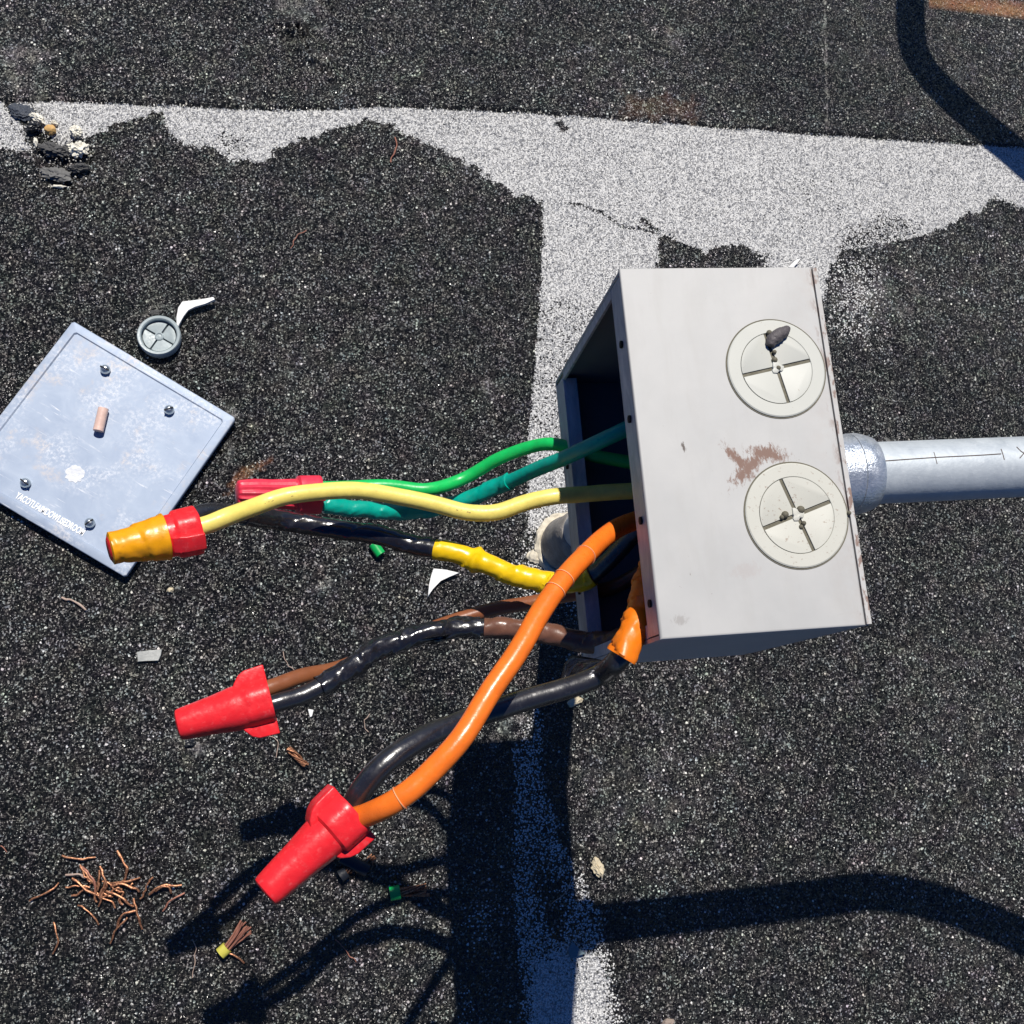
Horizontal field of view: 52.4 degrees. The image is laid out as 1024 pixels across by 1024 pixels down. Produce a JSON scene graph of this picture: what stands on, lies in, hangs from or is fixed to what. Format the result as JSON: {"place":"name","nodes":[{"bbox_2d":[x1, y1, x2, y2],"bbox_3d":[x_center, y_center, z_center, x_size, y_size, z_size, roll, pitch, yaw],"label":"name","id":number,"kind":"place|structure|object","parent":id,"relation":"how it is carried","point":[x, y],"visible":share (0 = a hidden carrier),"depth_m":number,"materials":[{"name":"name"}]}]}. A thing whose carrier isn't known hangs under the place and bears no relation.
{"place":"outdoors","nodes":[
{"label":"outdoors","id":0,"kind":"place"},
{"bbox_2d":[0,0,1023,1023],"bbox_3d":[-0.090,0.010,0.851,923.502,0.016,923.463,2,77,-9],"label":"ground","id":1,"kind":"structure","parent":0,"point":[726,816],"depth_m":0.87,"materials":[{"name":"black asphalt"}]},
{"bbox_2d":[8,103,36,120],"bbox_3d":[-0.413,-0.338,0.878,0.024,0.006,0.017,2,77,-9],"label":"membrane flake","id":2,"kind":"object","parent":1,"relation":"on","point":[21,111],"visible":1,"depth_m":0.88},
{"bbox_2d":[25,120,41,132],"bbox_3d":[-0.403,-0.324,0.875,0.014,0.008,0.011,2,77,-9],"label":"membrane flake","id":3,"kind":"object","parent":1,"relation":"on","point":[32,126],"visible":1,"depth_m":0.87,"materials":[{"name":"black rubber"}]},
{"bbox_2d":[33,137,37,147],"bbox_3d":[-0.401,-0.311,0.875,0.004,0.004,0.009,2,77,-9],"label":"foam chip","id":4,"kind":"object","parent":1,"relation":"on","point":[35,141],"visible":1,"depth_m":0.87,"materials":[{"name":"white plastic"}]},
{"bbox_2d":[29,112,44,123],"bbox_3d":[-0.401,-0.333,0.878,0.016,0.008,0.012,2,77,-9],"label":"foam chip","id":5,"kind":"object","parent":1,"relation":"on","point":[36,117],"visible":1,"depth_m":0.88,"materials":[{"name":"white plastic"}]},
{"bbox_2d":[29,882,58,901],"bbox_3d":[-0.337,0.275,0.750,0.023,0.003,0.003,-30,83,-14],"label":"copper strand","id":6,"kind":"object","parent":1,"relation":"on","point":[46,892],"visible":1,"depth_m":0.75},
{"bbox_2d":[44,124,55,135],"bbox_3d":[-0.390,-0.322,0.878,0.010,0.008,0.009,2,77,-9],"label":"pebble","id":7,"kind":"object","parent":1,"relation":"on","point":[49,130],"visible":1,"depth_m":0.88,"materials":[{"name":"orange stone"}]},
{"bbox_2d":[37,141,70,156],"bbox_3d":[-0.385,-0.305,0.874,0.028,0.008,0.013,2,77,-9],"label":"membrane flake","id":8,"kind":"object","parent":1,"relation":"on","point":[48,148],"visible":1,"depth_m":0.87,"materials":[{"name":"grey rubber"}]},
{"bbox_2d":[51,120,57,126],"bbox_3d":[-0.388,-0.329,0.881,0.007,0.005,0.005,2,77,-9],"label":"foam chip","id":9,"kind":"object","parent":1,"relation":"on","point":[54,122],"visible":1,"depth_m":0.88,"materials":[{"name":"white plastic"}]},
{"bbox_2d":[52,922,58,953],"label":"copper strand","id":10,"kind":"object","parent":1,"relation":"on","point":[54,924],"visible":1,"depth_m":0.74},
{"bbox_2d":[39,166,71,181],"bbox_3d":[-0.382,-0.283,0.870,0.027,0.007,0.014,2,77,-9],"label":"membrane flake","id":11,"kind":"object","parent":1,"relation":"on","point":[54,173],"visible":1,"depth_m":0.87,"materials":[{"name":"grey rubber"}]},
{"bbox_2d":[52,185,66,188],"bbox_3d":[-0.378,-0.272,0.870,0.012,0.003,0.003,2,77,-9],"label":"foam chip","id":12,"kind":"object","parent":1,"relation":"on","point":[58,186],"visible":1,"depth_m":0.87,"materials":[{"name":"white plastic"}]},
{"bbox_2d":[61,597,85,609],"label":"copper strand","id":13,"kind":"object","parent":1,"relation":"on","point":[76,602],"visible":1,"depth_m":0.80},
{"bbox_2d":[65,873,85,878],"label":"copper strand","id":14,"kind":"object","parent":1,"relation":"on","point":[73,874],"visible":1,"depth_m":0.75},
{"bbox_2d":[69,125,82,138],"bbox_3d":[-0.369,-0.322,0.880,0.011,0.008,0.011,-36,85,-15],"label":"foam chip","id":15,"kind":"object","parent":1,"relation":"on","point":[75,131],"visible":1,"depth_m":0.88,"materials":[{"name":"white plastic"}]},
{"bbox_2d":[65,885,89,888],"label":"copper strand","id":16,"kind":"object","parent":1,"relation":"on","point":[66,887],"visible":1,"depth_m":0.75},
{"bbox_2d":[61,855,95,860],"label":"copper strand","id":17,"kind":"object","parent":1,"relation":"on","point":[68,857],"visible":1,"depth_m":0.76},
{"bbox_2d":[67,141,89,158],"bbox_3d":[-0.366,-0.306,0.877,0.018,0.009,0.016,2,77,-9],"label":"foam chip","id":18,"kind":"object","parent":1,"relation":"on","point":[78,149],"visible":1,"depth_m":0.88,"materials":[{"name":"white plastic"}]},
{"bbox_2d":[66,163,91,173],"bbox_3d":[-0.364,-0.288,0.874,0.021,0.008,0.009,2,77,-9],"label":"membrane flake","id":19,"kind":"object","parent":1,"relation":"on","point":[78,168],"visible":1,"depth_m":0.87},
{"bbox_2d":[71,887,89,896],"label":"copper strand","id":20,"kind":"object","parent":1,"relation":"on","point":[75,895],"visible":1,"depth_m":0.75},
{"bbox_2d":[71,877,98,895],"bbox_3d":[-0.309,0.272,0.753,0.024,0.003,0.003,35,74,0],"label":"copper strand","id":21,"kind":"object","parent":1,"relation":"on","point":[82,886],"visible":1,"depth_m":0.75},
{"bbox_2d":[77,905,98,924],"bbox_3d":[-0.305,0.290,0.752,0.021,0.003,0.003,42,74,2],"label":"copper strand","id":22,"kind":"object","parent":1,"relation":"on","point":[90,913],"visible":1,"depth_m":0.75},
{"bbox_2d":[79,864,96,887],"bbox_3d":[-0.308,0.265,0.757,0.002,0.003,0.021,-40,86,-15],"label":"copper strand","id":23,"kind":"object","parent":1,"relation":"on","point":[86,874],"visible":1,"depth_m":0.76},
{"bbox_2d":[81,866,95,892],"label":"copper strand","id":24,"kind":"object","parent":1,"relation":"on","point":[89,875],"visible":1,"depth_m":0.76},
{"bbox_2d":[93,881,99,902],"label":"copper strand","id":25,"kind":"object","parent":1,"relation":"on","point":[95,900],"visible":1,"depth_m":0.75},
{"bbox_2d":[97,870,100,890],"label":"copper strand","id":26,"kind":"object","parent":1,"relation":"on","point":[99,873],"visible":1,"depth_m":0.76},
{"bbox_2d":[98,892,103,906],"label":"copper strand","id":27,"kind":"object","parent":1,"relation":"on","point":[101,896],"visible":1,"depth_m":0.75},
{"bbox_2d":[99,882,104,898],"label":"copper strand","id":28,"kind":"object","parent":1,"relation":"on","point":[101,890],"visible":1,"depth_m":0.75},
{"bbox_2d":[99,866,107,891],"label":"copper strand","id":29,"kind":"object","parent":1,"relation":"on","point":[103,876],"visible":1,"depth_m":0.76},
{"bbox_2d":[97,892,115,908],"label":"copper strand","id":30,"kind":"object","parent":1,"relation":"on","point":[113,903],"visible":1,"depth_m":0.76},
{"bbox_2d":[98,887,121,897],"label":"copper strand","id":31,"kind":"object","parent":1,"relation":"on","point":[116,888],"visible":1,"depth_m":0.76},
{"bbox_2d":[0,322,234,576],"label":"box cover","id":32,"kind":"object","parent":1,"relation":"on","point":[69,475],"visible":1,"depth_m":0.82,"materials":[{"name":"metal"}]},
{"bbox_2d":[93,407,108,432],"bbox_3d":[-0.325,-0.073,0.821,0.008,0.008,0.019,9,76,-7],"label":"plastic pin","id":33,"kind":"object","parent":32,"relation":"on","point":[100,419],"visible":1,"depth_m":0.82,"materials":[{"name":"plastic"}]},
{"bbox_2d":[110,917,127,943],"bbox_3d":[-0.284,0.302,0.750,0.012,0.003,0.018,2,77,-9],"label":"copper strand","id":34,"kind":"object","parent":1,"relation":"on","point":[126,918],"visible":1,"depth_m":0.75},
{"bbox_2d":[106,890,133,906],"bbox_3d":[-0.285,0.280,0.756,0.023,0.004,0.003,30,74,-1],"label":"copper strand","id":35,"kind":"object","parent":1,"relation":"on","point":[121,897],"visible":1,"depth_m":0.76},
{"bbox_2d":[117,890,123,904],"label":"copper strand","id":36,"kind":"object","parent":1,"relation":"on","point":[119,899],"visible":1,"depth_m":0.76},
{"bbox_2d":[116,850,128,880],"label":"copper strand","id":37,"kind":"object","parent":1,"relation":"on","point":[123,862],"visible":1,"depth_m":0.76},
{"bbox_2d":[108,877,139,884],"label":"copper strand","id":38,"kind":"object","parent":1,"relation":"on","point":[127,881],"visible":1,"depth_m":0.76},
{"bbox_2d":[110,883,139,891],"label":"copper strand","id":39,"kind":"object","parent":1,"relation":"on","point":[126,885],"visible":1,"depth_m":0.76},
{"bbox_2d":[116,910,135,929],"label":"copper strand","id":40,"kind":"object","parent":1,"relation":"on","point":[120,917],"visible":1,"depth_m":0.75},
{"bbox_2d":[133,898,142,929],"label":"copper strand","id":41,"kind":"object","parent":1,"relation":"on","point":[137,915],"visible":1,"depth_m":0.76},
{"bbox_2d":[140,877,153,899],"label":"copper strand","id":42,"kind":"object","parent":1,"relation":"on","point":[145,890],"visible":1,"depth_m":0.76},
{"bbox_2d":[137,649,161,661],"bbox_3d":[-0.278,0.110,0.798,0.018,0.002,0.010,2,77,-9],"label":"plastic shred","id":43,"kind":"object","parent":1,"relation":"on","point":[151,655],"visible":1,"depth_m":0.80,"materials":[{"name":"white plastic"}]},
{"bbox_2d":[149,309,161,315],"bbox_3d":[-0.294,-0.164,0.859,0.010,0.004,0.007,2,77,-9],"label":"membrane flake","id":44,"kind":"object","parent":1,"relation":"on","point":[157,312],"visible":1,"depth_m":0.86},
{"bbox_2d":[137,316,181,357],"bbox_3d":[-0.288,-0.143,0.851,0.034,0.009,0.034,2,77,-9],"label":"knockout plug","id":45,"kind":"object","parent":1,"relation":"on","point":[158,336],"visible":1,"depth_m":0.85,"materials":[{"name":"grey plastic"}]},
{"bbox_2d":[155,886,171,893],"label":"copper strand","id":46,"kind":"object","parent":1,"relation":"on","point":[170,890],"visible":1,"depth_m":0.76},
{"bbox_2d":[148,884,181,895],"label":"copper strand","id":47,"kind":"object","parent":1,"relation":"on","point":[156,888],"visible":1,"depth_m":0.76},
{"bbox_2d":[166,587,173,592],"bbox_3d":[-0.267,0.061,0.811,0.006,0.004,0.004,2,77,-9],"label":"pebble","id":48,"kind":"object","parent":1,"relation":"on","point":[170,589],"visible":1,"depth_m":0.81,"materials":[{"name":"beige stone"}]},
{"bbox_2d":[162,893,184,911],"bbox_3d":[-0.248,0.286,0.762,0.015,0.003,0.013,2,77,-9],"label":"copper strand","id":49,"kind":"object","parent":1,"relation":"on","point":[166,905],"visible":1,"depth_m":0.76},
{"bbox_2d":[185,738,195,746],"bbox_3d":[-0.244,0.175,0.789,0.009,0.004,0.007,2,77,-9],"label":"membrane flake","id":50,"kind":"object","parent":1,"relation":"on","point":[190,742],"visible":0.98,"depth_m":0.79,"materials":[{"name":"black rubber"}]},
{"bbox_2d":[192,939,196,977],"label":"copper strand","id":51,"kind":"object","parent":1,"relation":"on","point":[194,958],"visible":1,"depth_m":0.76},
{"bbox_2d":[176,297,214,326],"bbox_3d":[-0.266,-0.169,0.860,0.039,0.006,0.016,-41,86,-15],"label":"plastic sliver","id":52,"kind":"object","parent":1,"relation":"on","point":[184,307],"visible":1,"depth_m":0.86,"materials":[{"name":"white plastic"}]},
{"bbox_2d":[216,920,251,963],"bbox_3d":[-0.199,0.316,0.760,0.023,0.010,0.028,40,74,1],"label":"cable offcut","id":53,"kind":"object","parent":1,"relation":"on","point":[232,942],"visible":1,"depth_m":0.76,"materials":[{"name":"yellow plastic"}]},
{"bbox_2d":[286,746,308,766],"bbox_3d":[-0.164,0.188,0.797,0.021,0.006,0.005,42,74,2],"label":"cable offcut","id":54,"kind":"object","parent":1,"relation":"on","point":[296,756],"visible":1,"depth_m":0.80,"materials":[{"name":"orange metal"}]},
{"bbox_2d":[308,709,313,716],"bbox_3d":[-0.156,0.156,0.808,0.005,0.002,0.006,2,77,-9],"label":"plastic sliver","id":55,"kind":"object","parent":1,"relation":"on","point":[310,711],"visible":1,"depth_m":0.81,"materials":[{"name":"white plastic"}]},
{"bbox_2d":[337,867,353,880],"bbox_3d":[-0.124,0.270,0.784,0.013,0.009,0.009,-34,85,-15],"label":"cable offcut","id":56,"kind":"object","parent":1,"relation":"on","point":[343,873],"visible":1,"depth_m":0.78,"materials":[{"name":"black plastic"}]},
{"bbox_2d":[335,939,355,961],"bbox_3d":[-0.124,0.326,0.773,0.023,0.001,0.002,46,75,3],"label":"copper strand","id":57,"kind":"object","parent":1,"relation":"on","point":[346,950],"visible":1,"depth_m":0.77},
{"bbox_2d":[338,854,375,876],"bbox_3d":[-0.116,0.263,0.786,0.024,0.010,0.017,27,75,-2],"label":"cable offcut","id":58,"kind":"object","parent":1,"relation":"on","point":[357,865],"visible":0.97,"depth_m":0.78,"materials":[{"name":"black plastic"}]},
{"bbox_2d":[369,544,384,557],"bbox_3d":[-0.109,0.030,0.841,0.008,0.008,0.011,-34,85,-15],"label":"insulation scrap","id":59,"kind":"object","parent":1,"relation":"on","point":[377,550],"visible":0.84,"depth_m":0.84,"materials":[{"name":"green plastic"}]},
{"bbox_2d":[390,137,396,162],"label":"copper strand","id":60,"kind":"object","parent":1,"relation":"on","point":[394,150],"visible":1,"depth_m":0.92},
{"bbox_2d":[389,883,429,900],"bbox_3d":[-0.078,0.287,0.787,0.030,0.010,0.011,-3,78,-10],"label":"cable offcut","id":61,"kind":"object","parent":1,"relation":"on","point":[397,892],"visible":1,"depth_m":0.78,"materials":[{"name":"green plastic"}]},
{"bbox_2d":[427,568,458,597],"bbox_3d":[-0.060,0.053,0.845,0.033,0.003,0.016,-37,85,-15],"label":"plastic sliver","id":62,"kind":"object","parent":1,"relation":"on","point":[437,576],"visible":1,"depth_m":0.84,"materials":[{"name":"white plastic"}]},
{"bbox_2d":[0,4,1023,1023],"bbox_3d":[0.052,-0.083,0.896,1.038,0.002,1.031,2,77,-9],"label":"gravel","id":63,"kind":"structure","parent":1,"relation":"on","point":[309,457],"depth_m":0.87,"materials":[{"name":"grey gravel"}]},
{"bbox_2d":[526,512,571,571],"bbox_3d":[0.071,-0.006,0.718,0.058,0.325,0.059,28,75,-2],"label":"support pipe","id":64,"kind":"object","parent":1,"relation":"on","point":[551,551],"visible":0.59,"depth_m":0.85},
{"bbox_2d":[556,267,871,662],"bbox_3d":[0.082,-0.013,0.480,0.088,0.142,0.152,-3,78,-10],"label":"junction box","id":65,"kind":"object","parent":64,"relation":"on","point":[714,389],"visible":1,"depth_m":0.42,"materials":[{"name":"grey paint"}]},
{"bbox_2d":[194,503,637,592],"bbox_3d":[-0.042,0.016,0.495,0.219,0.064,0.040,2,77,-9],"label":"electrical wire","id":66,"kind":"object","parent":65,"relation":"attached to","point":[479,559],"visible":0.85,"depth_m":0.51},
{"bbox_2d":[105,506,206,564],"bbox_3d":[-0.154,0.012,0.451,0.041,0.027,0.022,-18,81,-13],"label":"wire connector","id":67,"kind":"object","parent":66,"relation":"attached to","point":[180,533],"visible":1,"depth_m":0.44,"materials":[{"name":"yellow plastic"}]},
{"bbox_2d":[200,482,632,534],"bbox_3d":[-0.025,-0.009,0.493,0.243,0.037,0.024,-6,78,-10],"label":"electrical wire","id":68,"kind":"object","parent":65,"relation":"attached to","point":[220,519],"visible":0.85,"depth_m":0.50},
{"bbox_2d":[271,615,619,712],"bbox_3d":[-0.018,0.062,0.489,0.198,0.053,0.033,-8,79,-11],"label":"electrical wire","id":69,"kind":"object","parent":65,"relation":"attached to","point":[363,658],"visible":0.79,"depth_m":0.50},
{"bbox_2d":[267,565,637,694],"bbox_3d":[-0.025,0.056,0.518,0.200,0.047,0.016,-15,80,-12],"label":"electrical wire","id":70,"kind":"object","parent":65,"relation":"attached to","point":[304,675],"visible":0.56,"depth_m":0.53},
{"bbox_2d":[174,665,279,739],"bbox_3d":[-0.130,0.091,0.473,0.043,0.022,0.033,-14,80,-12],"label":"wire connector","id":71,"kind":"object","parent":70,"relation":"attached to","point":[244,702],"visible":1,"depth_m":0.47,"materials":[{"name":"red plastic"}]},
{"bbox_2d":[322,421,626,520],"bbox_3d":[-0.009,-0.021,0.528,0.186,0.104,0.018,-9,79,-11],"label":"electrical wire","id":72,"kind":"object","parent":65,"relation":"attached to","point":[489,489],"visible":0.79,"depth_m":0.54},
{"bbox_2d":[235,475,325,513],"bbox_3d":[-0.118,-0.010,0.533,0.046,0.031,0.021,2,77,-9],"label":"wire connector","id":73,"kind":"object","parent":72,"relation":"attached to","point":[246,489],"visible":0.51,"depth_m":0.53,"materials":[{"name":"red plastic"}]},
{"bbox_2d":[323,437,629,494],"bbox_3d":[-0.002,-0.026,0.533,0.197,0.067,0.030,2,77,-9],"label":"electrical wire","id":74,"kind":"object","parent":65,"relation":"attached to","point":[482,467],"visible":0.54,"depth_m":0.55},
{"bbox_2d":[353,511,636,826],"bbox_3d":[0.011,0.047,0.422,0.210,0.084,0.026,-42,87,-15],"label":"electrical wire","id":75,"kind":"object","parent":65,"relation":"attached to","point":[432,769],"visible":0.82,"depth_m":0.38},
{"bbox_2d":[255,784,375,904],"bbox_3d":[-0.072,0.120,0.370,0.042,0.022,0.026,-40,86,-15],"label":"wire connector","id":76,"kind":"object","parent":75,"relation":"attached to","point":[331,829],"visible":1,"depth_m":0.36,"materials":[{"name":"red plastic"}]},
{"bbox_2d":[344,561,646,806],"bbox_3d":[0.015,0.065,0.424,0.195,0.063,0.037,-37,85,-15],"label":"electrical wire","id":77,"kind":"object","parent":65,"relation":"attached to","point":[581,675],"visible":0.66,"depth_m":0.41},
{"bbox_2d":[843,433,1023,514],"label":"conduit","id":78,"kind":"object","parent":65,"relation":"attached to","point":[887,472],"visible":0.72,"depth_m":0.45,"materials":[{"name":"grey metal"}]},
{"bbox_2d":[567,696,582,706],"bbox_3d":[0.051,0.153,0.841,0.014,0.006,0.009,2,77,-9],"label":"pebble","id":79,"kind":"object","parent":1,"relation":"on","point":[575,701],"visible":1,"depth_m":0.84,"materials":[{"name":"beige stone"}]},
{"bbox_2d":[568,941,585,958],"bbox_3d":[0.048,0.337,0.797,0.013,0.004,0.011,43,75,2],"label":"plastic chip","id":80,"kind":"object","parent":1,"relation":"on","point":[574,950],"visible":1,"depth_m":0.80,"materials":[{"name":"white plastic"}]},
{"bbox_2d":[591,856,604,877],"bbox_3d":[0.067,0.278,0.814,0.010,0.008,0.017,-38,85,-15],"label":"pebble","id":81,"kind":"object","parent":1,"relation":"on","point":[597,868],"visible":1,"depth_m":0.81,"materials":[{"name":"beige stone"}]},
{"bbox_2d":[661,1018,674,1023],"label":"pebble","id":82,"kind":"object","parent":1,"relation":"on","point":[668,1021],"visible":1,"depth_m":0.80,"materials":[{"name":"beige stone"}]},
{"bbox_2d":[788,258,800,267],"bbox_3d":[0.260,-0.229,0.961,0.012,0.005,0.009,2,77,-9],"label":"plastic chip","id":83,"kind":"object","parent":1,"relation":"on","point":[794,263],"visible":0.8,"depth_m":0.96,"materials":[{"name":"white plastic"}]}
]}

